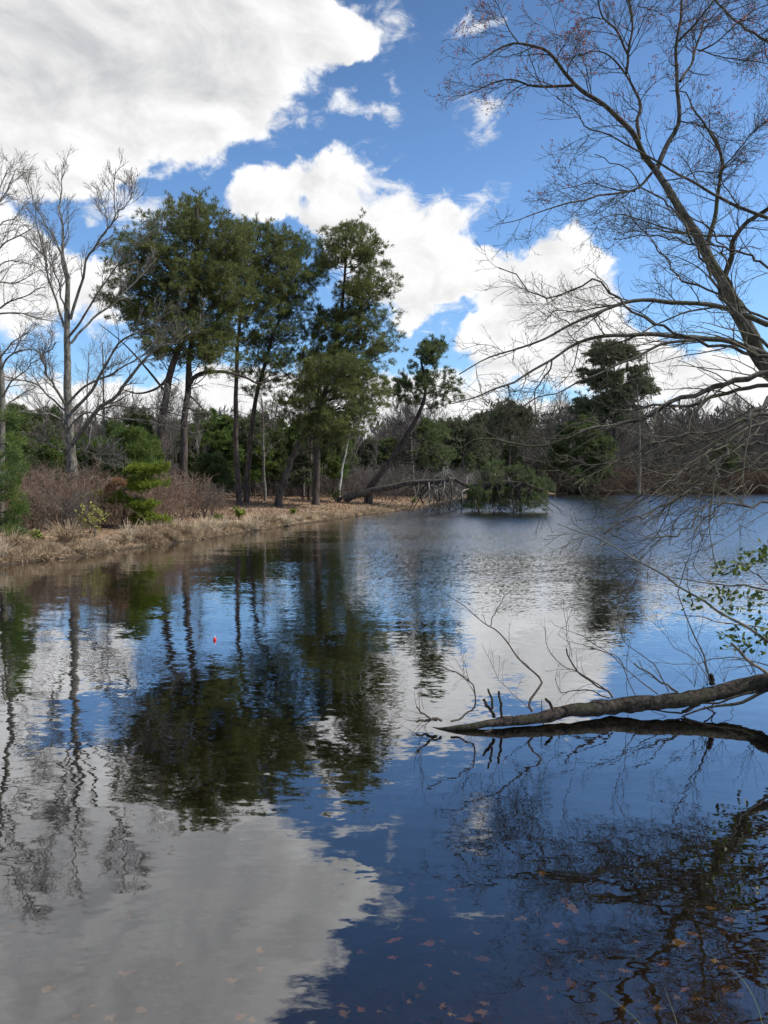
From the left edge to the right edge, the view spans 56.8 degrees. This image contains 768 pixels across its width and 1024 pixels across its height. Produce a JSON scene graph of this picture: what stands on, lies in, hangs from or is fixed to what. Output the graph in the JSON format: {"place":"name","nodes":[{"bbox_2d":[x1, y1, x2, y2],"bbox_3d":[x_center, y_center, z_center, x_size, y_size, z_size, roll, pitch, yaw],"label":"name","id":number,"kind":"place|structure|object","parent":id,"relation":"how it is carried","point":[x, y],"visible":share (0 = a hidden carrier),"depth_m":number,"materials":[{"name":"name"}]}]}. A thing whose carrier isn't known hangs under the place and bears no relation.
{"place":"outdoors","nodes":[
{"label":"outdoors","id":0,"kind":"place"},
{"bbox_2d":[0,494,767,1023],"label":"water","id":1,"kind":"structure","parent":0,"point":[268,806],"depth_m":5.15,"materials":[{"name":"liquid"}]},
{"bbox_2d":[403,509,767,735],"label":"fallen log","id":2,"kind":"object","parent":1,"relation":"in","point":[757,684],"visible":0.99,"depth_m":6.55,"materials":[{"name":"wood"}]},
{"bbox_2d":[0,489,767,565],"bbox_3d":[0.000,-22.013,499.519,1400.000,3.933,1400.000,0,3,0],"label":"ground","id":3,"kind":"structure","parent":0,"point":[104,533],"depth_m":35.50,"materials":[{"name":"brown soil"}]},
{"bbox_2d":[0,540,18,557],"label":"grass tussock","id":4,"kind":"object","parent":3,"relation":"on","point":[4,552],"depth_m":18.08,"materials":[{"name":"plant"}]},
{"bbox_2d":[0,524,31,545],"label":"grass tussock","id":5,"kind":"object","parent":3,"relation":"on","point":[3,537],"depth_m":18.82,"materials":[{"name":"plant"}]},
{"bbox_2d":[0,406,33,537],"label":"young pine","id":6,"kind":"object","parent":3,"relation":"on","point":[17,505],"visible":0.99,"depth_m":19.49,"materials":[{"name":"green plant"}]},
{"bbox_2d":[5,402,40,484],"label":"young pine","id":7,"kind":"object","parent":3,"relation":"on","point":[26,426],"visible":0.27,"depth_m":29.73,"materials":[{"name":"green plant"}]},
{"bbox_2d":[0,479,70,531],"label":"bare shrub","id":8,"kind":"object","parent":3,"relation":"on","point":[36,510],"visible":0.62,"depth_m":22.35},
{"bbox_2d":[0,145,74,531],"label":"bare tree","id":9,"kind":"object","parent":3,"relation":"on","point":[3,391],"visible":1,"depth_m":21.79,"materials":[{"name":"grey plant"}]},
{"bbox_2d":[5,461,70,523],"bbox_3d":[-12.724,-0.709,24.290,3.730,2.409,3.240,2,3,37],"label":"bare shrub","id":10,"kind":"object","parent":3,"relation":"on","point":[32,486],"visible":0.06,"depth_m":24.35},
{"bbox_2d":[17,409,65,459],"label":"tree","id":11,"kind":"object","parent":3,"relation":"on","point":[35,418],"visible":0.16,"depth_m":46.20,"materials":[{"name":"green plant"}]},
{"bbox_2d":[28,438,66,505],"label":"young pine","id":12,"kind":"object","parent":3,"relation":"on","point":[54,455],"visible":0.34,"depth_m":32.30,"materials":[{"name":"green plant"}]},
{"bbox_2d":[37,404,64,443],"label":"tree","id":13,"kind":"object","parent":3,"relation":"on","point":[53,411],"visible":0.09,"depth_m":94.26,"materials":[{"name":"green plant"}]},
{"bbox_2d":[15,459,103,528],"bbox_3d":[-11.161,-0.615,23.975,3.099,2.354,3.274,-2,3,-35],"label":"bare shrub","id":14,"kind":"object","parent":3,"relation":"on","point":[46,478],"visible":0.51,"depth_m":23.47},
{"bbox_2d":[25,478,105,530],"bbox_3d":[-10.062,-0.238,22.763,3.056,1.805,2.689,2,3,37],"label":"bare shrub","id":15,"kind":"object","parent":3,"relation":"on","point":[72,511],"visible":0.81,"depth_m":22.60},
{"bbox_2d":[42,515,90,544],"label":"grass tussock","id":16,"kind":"object","parent":3,"relation":"on","point":[63,535],"depth_m":20.47,"materials":[{"name":"plant"}]},
{"bbox_2d":[25,455,120,523],"bbox_3d":[-11.477,-0.852,25.616,3.907,2.693,3.394,-1,3,-22],"label":"bare shrub","id":17,"kind":"object","parent":3,"relation":"on","point":[85,485],"visible":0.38,"depth_m":25.36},
{"bbox_2d":[27,457,120,514],"bbox_3d":[-12.721,-1.089,28.785,4.244,2.639,3.735,0,3,-3],"label":"bare shrub","id":18,"kind":"object","parent":3,"relation":"on","point":[78,473],"visible":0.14,"depth_m":28.40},
{"bbox_2d":[60,395,98,440],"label":"bare tree","id":19,"kind":"object","parent":3,"relation":"on","point":[77,422],"visible":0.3,"depth_m":62.42,"materials":[{"name":"grey plant"}]},
{"bbox_2d":[45,462,132,529],"bbox_3d":[-10.188,-0.582,24.634,2.952,2.354,3.118,1,3,26],"label":"bare shrub","id":20,"kind":"object","parent":3,"relation":"on","point":[105,494],"visible":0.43,"depth_m":24.19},
{"bbox_2d":[71,333,110,436],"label":"bare tree","id":21,"kind":"object","parent":3,"relation":"on","point":[87,391],"visible":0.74,"depth_m":41.68,"materials":[{"name":"grey plant"}]},
{"bbox_2d":[75,501,112,535],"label":"sapling","id":22,"kind":"object","parent":3,"relation":"on","point":[93,518],"visible":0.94,"depth_m":22.23,"materials":[{"name":"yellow plant"}]},
{"bbox_2d":[75,434,114,500],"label":"young pine","id":23,"kind":"object","parent":3,"relation":"on","point":[84,457],"visible":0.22,"depth_m":33.29,"materials":[{"name":"green plant"}]},
{"bbox_2d":[78,325,126,438],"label":"bare tree","id":24,"kind":"object","parent":3,"relation":"on","point":[104,399],"visible":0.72,"depth_m":39.68,"materials":[{"name":"grey plant"}]},
{"bbox_2d":[61,466,146,522],"bbox_3d":[-10.646,-0.722,26.589,3.907,2.268,3.394,-2,3,-33],"label":"bare shrub","id":25,"kind":"object","parent":3,"relation":"on","point":[100,487],"visible":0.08,"depth_m":26.44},
{"bbox_2d":[2,147,212,516],"bbox_3d":[-10.590,-6.952,27.006,9.045,14.630,5.429,0,3,0],"label":"bare tree","id":26,"kind":"object","parent":3,"relation":"on","point":[70,439],"visible":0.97,"depth_m":27.03,"materials":[{"name":"grey plant"}]},
{"bbox_2d":[95,418,124,475],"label":"tree","id":27,"kind":"object","parent":3,"relation":"on","point":[110,425],"visible":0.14,"depth_m":51.02,"materials":[{"name":"green plant"}]},
{"bbox_2d":[103,476,126,529],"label":"dead sapling","id":28,"kind":"object","parent":3,"relation":"on","point":[116,481],"visible":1,"depth_m":24.08,"materials":[{"name":"plant"}]},
{"bbox_2d":[83,488,161,528],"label":"bare shrub","id":29,"kind":"object","parent":3,"relation":"on","point":[118,514],"visible":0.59,"depth_m":24.65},
{"bbox_2d":[90,425,156,514],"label":"young pine","id":30,"kind":"object","parent":3,"relation":"on","point":[140,452],"visible":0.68,"depth_m":28.55,"materials":[{"name":"green plant"}]},
{"bbox_2d":[81,457,172,527],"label":"young pine","id":31,"kind":"object","parent":3,"relation":"on","point":[142,482],"visible":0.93,"depth_m":24.81,"materials":[{"name":"green plant"}]},
{"bbox_2d":[116,517,146,541],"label":"grass tussock","id":32,"kind":"object","parent":3,"relation":"on","point":[129,534],"depth_m":22.45,"materials":[{"name":"plant"}]},
{"bbox_2d":[120,404,155,435],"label":"tree","id":33,"kind":"object","parent":3,"relation":"on","point":[147,425],"visible":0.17,"depth_m":60.91,"materials":[{"name":"green plant"}]},
{"bbox_2d":[106,487,178,524],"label":"bare shrub","id":34,"kind":"object","parent":3,"relation":"on","point":[146,498],"visible":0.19,"depth_m":26.60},
{"bbox_2d":[120,433,170,494],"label":"young pine","id":35,"kind":"object","parent":3,"relation":"on","point":[158,454],"visible":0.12,"depth_m":34.81,"materials":[{"name":"green plant"}]},
{"bbox_2d":[134,517,169,534],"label":"grass tussock","id":36,"kind":"object","parent":3,"relation":"on","point":[156,528],"depth_m":23.55,"materials":[{"name":"plant"}]},
{"bbox_2d":[117,474,189,515],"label":"bare shrub","id":37,"kind":"object","parent":3,"relation":"on","point":[171,493],"visible":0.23,"depth_m":27.91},
{"bbox_2d":[89,189,224,508],"bbox_3d":[-11.668,-8.016,35.705,7.776,15.972,5.959,2,3,35],"label":"tall pine","id":38,"kind":"object","parent":3,"relation":"on","point":[173,272],"visible":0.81,"depth_m":34.36,"materials":[{"name":"green plant"}]},
{"bbox_2d":[150,406,177,494],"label":"bare tree","id":39,"kind":"object","parent":3,"relation":"on","point":[168,437],"visible":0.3,"depth_m":50.44,"materials":[{"name":"grey plant"}]},
{"bbox_2d":[133,490,197,516],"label":"bare shrub","id":40,"kind":"object","parent":3,"relation":"on","point":[169,508],"visible":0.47,"depth_m":27.74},
{"bbox_2d":[157,399,180,493],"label":"bare tree","id":41,"kind":"object","parent":3,"relation":"on","point":[172,448],"visible":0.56,"depth_m":51.67,"materials":[{"name":"grey plant"}]},
{"bbox_2d":[136,465,211,518],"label":"bare shrub","id":42,"kind":"object","parent":3,"relation":"on","point":[161,478],"visible":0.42,"depth_m":29.23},
{"bbox_2d":[165,380,195,474],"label":"bare tree","id":43,"kind":"object","parent":3,"relation":"on","point":[174,403],"visible":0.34,"depth_m":59.46,"materials":[{"name":"grey plant"}]},
{"bbox_2d":[169,518,197,533],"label":"grass tussock","id":44,"kind":"object","parent":3,"relation":"on","point":[185,527],"depth_m":24.87,"materials":[{"name":"plant"}]},
{"bbox_2d":[167,425,202,479],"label":"tree","id":45,"kind":"object","parent":3,"relation":"on","point":[190,466],"visible":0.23,"depth_m":54.41,"materials":[{"name":"green plant"}]},
{"bbox_2d":[153,468,232,519],"bbox_3d":[-8.400,-0.831,29.840,3.274,2.354,3.099,2,4,40],"label":"bare shrub","id":46,"kind":"object","parent":3,"relation":"on","point":[199,497],"visible":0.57,"depth_m":29.99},
{"bbox_2d":[180,382,215,495],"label":"bare tree","id":47,"kind":"object","parent":3,"relation":"on","point":[197,428],"visible":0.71,"depth_m":46.56,"materials":[{"name":"grey plant"}]},
{"bbox_2d":[166,473,233,517],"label":"bare shrub","id":48,"kind":"object","parent":3,"relation":"on","point":[211,494],"visible":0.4,"depth_m":31.23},
{"bbox_2d":[189,514,220,529],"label":"grass tussock","id":49,"kind":"object","parent":3,"relation":"on","point":[205,522],"depth_m":26.27,"materials":[{"name":"plant"}]},
{"bbox_2d":[188,420,227,492],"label":"tree","id":50,"kind":"object","parent":3,"relation":"on","point":[205,427],"visible":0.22,"depth_m":54.96,"materials":[{"name":"green plant"}]},
{"bbox_2d":[194,406,226,432],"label":"tree","id":51,"kind":"object","parent":3,"relation":"on","point":[214,412],"visible":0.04,"depth_m":75.52,"materials":[{"name":"green plant"}]},
{"bbox_2d":[188,450,234,495],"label":"young pine","id":52,"kind":"object","parent":3,"relation":"on","point":[213,464],"visible":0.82,"depth_m":43.40,"materials":[{"name":"green plant"}]},
{"bbox_2d":[0,500,427,563],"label":"dry grass","id":53,"kind":"structure","parent":3,"relation":"on","point":[40,550],"depth_m":22.28,"materials":[{"name":"plant"}]},
{"bbox_2d":[193,489,234,515],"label":"bare shrub","id":54,"kind":"object","parent":3,"relation":"on","point":[219,502],"visible":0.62,"depth_m":31.91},
{"bbox_2d":[188,429,246,497],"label":"tree","id":55,"kind":"object","parent":3,"relation":"on","point":[224,443],"visible":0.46,"depth_m":47.61,"materials":[{"name":"green plant"}]},
{"bbox_2d":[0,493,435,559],"bbox_3d":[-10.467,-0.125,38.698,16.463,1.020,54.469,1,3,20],"label":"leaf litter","id":56,"kind":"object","parent":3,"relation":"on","point":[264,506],"visible":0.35,"depth_m":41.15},
{"bbox_2d":[167,186,281,506],"bbox_3d":[-8.442,-8.305,36.561,5.865,16.445,5.814,1,3,19],"label":"tall pine","id":57,"kind":"object","parent":3,"relation":"on","point":[235,252],"visible":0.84,"depth_m":35.54,"materials":[{"name":"green plant"}]},
{"bbox_2d":[209,413,252,493],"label":"tree","id":58,"kind":"object","parent":3,"relation":"on","point":[223,421],"visible":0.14,"depth_m":55.55,"materials":[{"name":"green plant"}]},
{"bbox_2d":[230,413,271,481],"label":"tree","id":59,"kind":"object","parent":3,"relation":"on","point":[242,437],"visible":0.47,"depth_m":50.62,"materials":[{"name":"green plant"}]},
{"bbox_2d":[232,434,278,497],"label":"tree","id":60,"kind":"object","parent":3,"relation":"on","point":[270,464],"visible":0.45,"depth_m":50.55,"materials":[{"name":"green plant"}]},
{"bbox_2d":[207,211,311,504],"bbox_3d":[-7.129,-8.710,40.722,6.464,16.892,6.341,0,3,0],"label":"tall pine","id":61,"kind":"object","parent":3,"relation":"on","point":[275,247],"visible":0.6,"depth_m":39.62,"materials":[{"name":"green plant"}]},
{"bbox_2d":[244,390,284,500],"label":"bare tree","id":62,"kind":"object","parent":3,"relation":"on","point":[263,466],"visible":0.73,"depth_m":46.81,"materials":[{"name":"grey plant"}]},
{"bbox_2d":[256,390,282,493],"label":"bare tree","id":63,"kind":"object","parent":3,"relation":"on","point":[270,414],"visible":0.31,"depth_m":63.19,"materials":[{"name":"grey plant"}]},
{"bbox_2d":[261,426,288,495],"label":"tree","id":64,"kind":"object","parent":3,"relation":"on","point":[278,454],"visible":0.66,"depth_m":54.11,"materials":[{"name":"green plant"}]},
{"bbox_2d":[264,419,294,437],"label":"tree","id":65,"kind":"object","parent":3,"relation":"on","point":[285,430],"visible":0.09,"depth_m":64.94,"materials":[{"name":"green plant"}]},
{"bbox_2d":[229,234,330,502],"bbox_3d":[-6.198,-8.455,42.460,6.274,16.171,5.549,0,3,0],"label":"tall pine","id":66,"kind":"object","parent":3,"relation":"on","point":[271,340],"visible":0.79,"depth_m":41.66,"materials":[{"name":"green plant"}]},
{"bbox_2d":[140,458,419,499],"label":"undergrowth","id":67,"kind":"object","parent":3,"relation":"on","point":[360,480],"visible":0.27,"depth_m":58.09,"materials":[{"name":"plant"}]},
{"bbox_2d":[288,439,313,498],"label":"tree","id":68,"kind":"object","parent":3,"relation":"on","point":[299,473],"visible":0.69,"depth_m":49.62,"materials":[{"name":"green plant"}]},
{"bbox_2d":[284,421,325,495],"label":"tree","id":69,"kind":"object","parent":3,"relation":"on","point":[293,435],"visible":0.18,"depth_m":55.84,"materials":[{"name":"green plant"}]},
{"bbox_2d":[299,431,324,499],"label":"bare tree","id":70,"kind":"object","parent":3,"relation":"on","point":[310,458],"visible":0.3,"depth_m":49.82,"materials":[{"name":"plant"}]},
{"bbox_2d":[260,339,395,506],"bbox_3d":[-3.127,-5.098,40.691,7.680,9.917,6.114,0,3,0],"label":"leaning pine","id":71,"kind":"object","parent":3,"relation":"on","point":[324,416],"visible":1,"depth_m":39.81,"materials":[{"name":"green plant"}]},
{"bbox_2d":[312,427,355,494],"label":"tree","id":72,"kind":"object","parent":3,"relation":"on","point":[334,466],"visible":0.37,"depth_m":54.84,"materials":[{"name":"green plant"}]},
{"bbox_2d":[327,425,361,491],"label":"tree","id":73,"kind":"object","parent":3,"relation":"on","point":[356,459],"visible":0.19,"depth_m":63.81,"materials":[{"name":"green plant"}]},
{"bbox_2d":[285,207,408,504],"bbox_3d":[-2.278,-9.543,43.635,7.778,18.498,6.136,0,3,0],"label":"tall pine","id":74,"kind":"object","parent":3,"relation":"on","point":[359,290],"visible":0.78,"depth_m":42.70,"materials":[{"name":"green plant"}]},
{"bbox_2d":[338,422,355,490],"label":"birch","id":75,"kind":"object","parent":3,"relation":"on","point":[341,473],"visible":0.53,"depth_m":50.04,"materials":[{"name":"white plant"}]},
{"bbox_2d":[357,439,381,471],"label":"pine","id":76,"kind":"object","parent":3,"relation":"on","point":[366,455],"visible":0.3,"depth_m":77.68,"materials":[{"name":"green plant"}]},
{"bbox_2d":[368,423,386,472],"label":"bare tree","id":77,"kind":"object","parent":3,"relation":"on","point":[376,446],"visible":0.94,"depth_m":65.70,"materials":[{"name":"grey plant"}]},
{"bbox_2d":[368,436,406,492],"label":"tree","id":78,"kind":"object","parent":3,"relation":"on","point":[383,457],"visible":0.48,"depth_m":67.58,"materials":[{"name":"green plant"}]},
{"bbox_2d":[374,400,410,492],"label":"tree","id":79,"kind":"object","parent":3,"relation":"on","point":[394,425],"visible":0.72,"depth_m":68.56,"materials":[{"name":"grey plant"}]},
{"bbox_2d":[33,395,767,469],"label":"distant wood","id":80,"kind":"object","parent":3,"relation":"on","point":[488,411],"visible":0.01,"depth_m":140.13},
{"bbox_2d":[393,393,420,469],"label":"tree","id":81,"kind":"object","parent":3,"relation":"on","point":[408,449],"visible":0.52,"depth_m":68.71,"materials":[{"name":"grey plant"}]},
{"bbox_2d":[364,334,465,504],"bbox_3d":[2.134,-6.262,47.747,7.026,11.745,4.335,0,3,0],"label":"leaning pine","id":82,"kind":"object","parent":3,"relation":"on","point":[430,352],"visible":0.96,"depth_m":47.59,"materials":[{"name":"green plant"}]},
{"bbox_2d":[403,417,453,496],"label":"tree","id":83,"kind":"object","parent":3,"relation":"on","point":[422,427],"visible":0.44,"depth_m":66.70,"materials":[{"name":"green plant"}]},
{"bbox_2d":[333,458,562,514],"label":"fallen pine","id":84,"kind":"object","parent":3,"relation":"on","point":[482,493],"visible":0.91,"depth_m":44.92,"materials":[{"name":"green plant"}]},
{"bbox_2d":[367,460,546,503],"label":"undergrowth","id":85,"kind":"object","parent":3,"relation":"on","point":[422,474],"visible":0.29,"depth_m":65.24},
{"bbox_2d":[448,440,473,473],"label":"tree","id":86,"kind":"object","parent":3,"relation":"on","point":[460,460],"visible":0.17,"depth_m":80.88,"materials":[{"name":"green plant"}]},
{"bbox_2d":[438,416,487,486],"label":"round pine","id":87,"kind":"object","parent":3,"relation":"on","point":[453,442],"visible":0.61,"depth_m":78.49,"materials":[{"name":"green plant"}]},
{"bbox_2d":[468,410,500,461],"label":"tree","id":88,"kind":"object","parent":3,"relation":"on","point":[496,454],"visible":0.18,"depth_m":97.06,"materials":[{"name":"green plant"}]},
{"bbox_2d":[481,398,539,466],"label":"umbrella pine","id":89,"kind":"object","parent":3,"relation":"on","point":[494,415],"visible":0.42,"depth_m":90.29,"materials":[{"name":"green plant"}]},
{"bbox_2d":[499,444,523,468],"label":"pine","id":90,"kind":"object","parent":3,"relation":"on","point":[506,447],"visible":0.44,"depth_m":100.43,"materials":[{"name":"green plant"}]},
{"bbox_2d":[545,389,573,443],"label":"tree","id":91,"kind":"object","parent":3,"relation":"on","point":[558,406],"visible":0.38,"depth_m":129.41,"materials":[{"name":"grey plant"}]},
{"bbox_2d":[537,412,620,492],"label":"pine clump","id":92,"kind":"object","parent":3,"relation":"on","point":[594,444],"visible":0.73,"depth_m":96.27,"materials":[{"name":"green plant"}]},
{"bbox_2d":[408,138,767,594],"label":"overhanging tree","id":93,"kind":"object","parent":3,"relation":"on","point":[749,418],"visible":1,"depth_m":8.28,"materials":[{"name":"brown wood"}]},
{"bbox_2d":[424,0,767,482],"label":"maple tree","id":94,"kind":"object","parent":3,"relation":"on","point":[754,344],"visible":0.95,"depth_m":13.38,"materials":[{"name":"brown plant"}]},
{"bbox_2d":[565,337,661,470],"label":"tall pine","id":95,"kind":"object","parent":3,"relation":"on","point":[624,386],"visible":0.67,"depth_m":98.63,"materials":[{"name":"green plant"}]},
{"bbox_2d":[487,443,767,481],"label":"undergrowth","id":96,"kind":"object","parent":3,"relation":"on","point":[688,458],"visible":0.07,"depth_m":106.63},
{"bbox_2d":[613,367,651,494],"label":"bare tree","id":97,"kind":"object","parent":3,"relation":"on","point":[639,445],"visible":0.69,"depth_m":91.42,"materials":[{"name":"brown plant"}]},
{"bbox_2d":[623,402,656,457],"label":"tree","id":98,"kind":"object","parent":3,"relation":"on","point":[641,432],"visible":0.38,"depth_m":108.44,"materials":[{"name":"grey plant"}]},
{"bbox_2d":[533,464,767,493],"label":"waterside brush","id":99,"kind":"object","parent":3,"relation":"on","point":[763,479],"visible":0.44,"depth_m":98.17,"materials":[{"name":"plant"}]},
{"bbox_2d":[554,516,767,687],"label":"evergreen shrub","id":100,"kind":"object","parent":3,"relation":"on","point":[762,556],"visible":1,"depth_m":6.14,"materials":[{"name":"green plant"}]},
{"bbox_2d":[647,401,676,461],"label":"tree","id":101,"kind":"object","parent":3,"relation":"on","point":[659,426],"visible":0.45,"depth_m":111.38,"materials":[{"name":"grey plant"}]},
{"bbox_2d":[673,397,710,460],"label":"tree","id":102,"kind":"object","parent":3,"relation":"on","point":[680,419],"visible":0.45,"depth_m":113.44,"materials":[{"name":"grey plant"}]},
{"bbox_2d":[687,396,715,462],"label":"tree","id":103,"kind":"object","parent":3,"relation":"on","point":[708,411],"visible":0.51,"depth_m":109.47,"materials":[{"name":"grey plant"}]},
{"bbox_2d":[709,442,740,473],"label":"pine","id":104,"kind":"object","parent":3,"relation":"on","point":[732,460],"visible":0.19,"depth_m":100.32,"materials":[{"name":"green plant"}]},
{"bbox_2d":[710,389,739,439],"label":"tree","id":105,"kind":"object","parent":3,"relation":"on","point":[725,415],"visible":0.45,"depth_m":125.90,"materials":[{"name":"grey plant"}]},
{"bbox_2d":[709,402,746,454],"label":"tree","id":106,"kind":"object","parent":3,"relation":"on","point":[728,418],"visible":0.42,"depth_m":111.79,"materials":[{"name":"grey plant"}]},
{"bbox_2d":[728,393,764,465],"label":"tree","id":107,"kind":"object","parent":3,"relation":"on","point":[740,405],"visible":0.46,"depth_m":109.23,"materials":[{"name":"grey plant"}]},
{"bbox_2d":[0,0,767,437],"label":"sky","id":108,"kind":"structure","parent":0,"point":[306,114],"materials":[{"name":"blue"}]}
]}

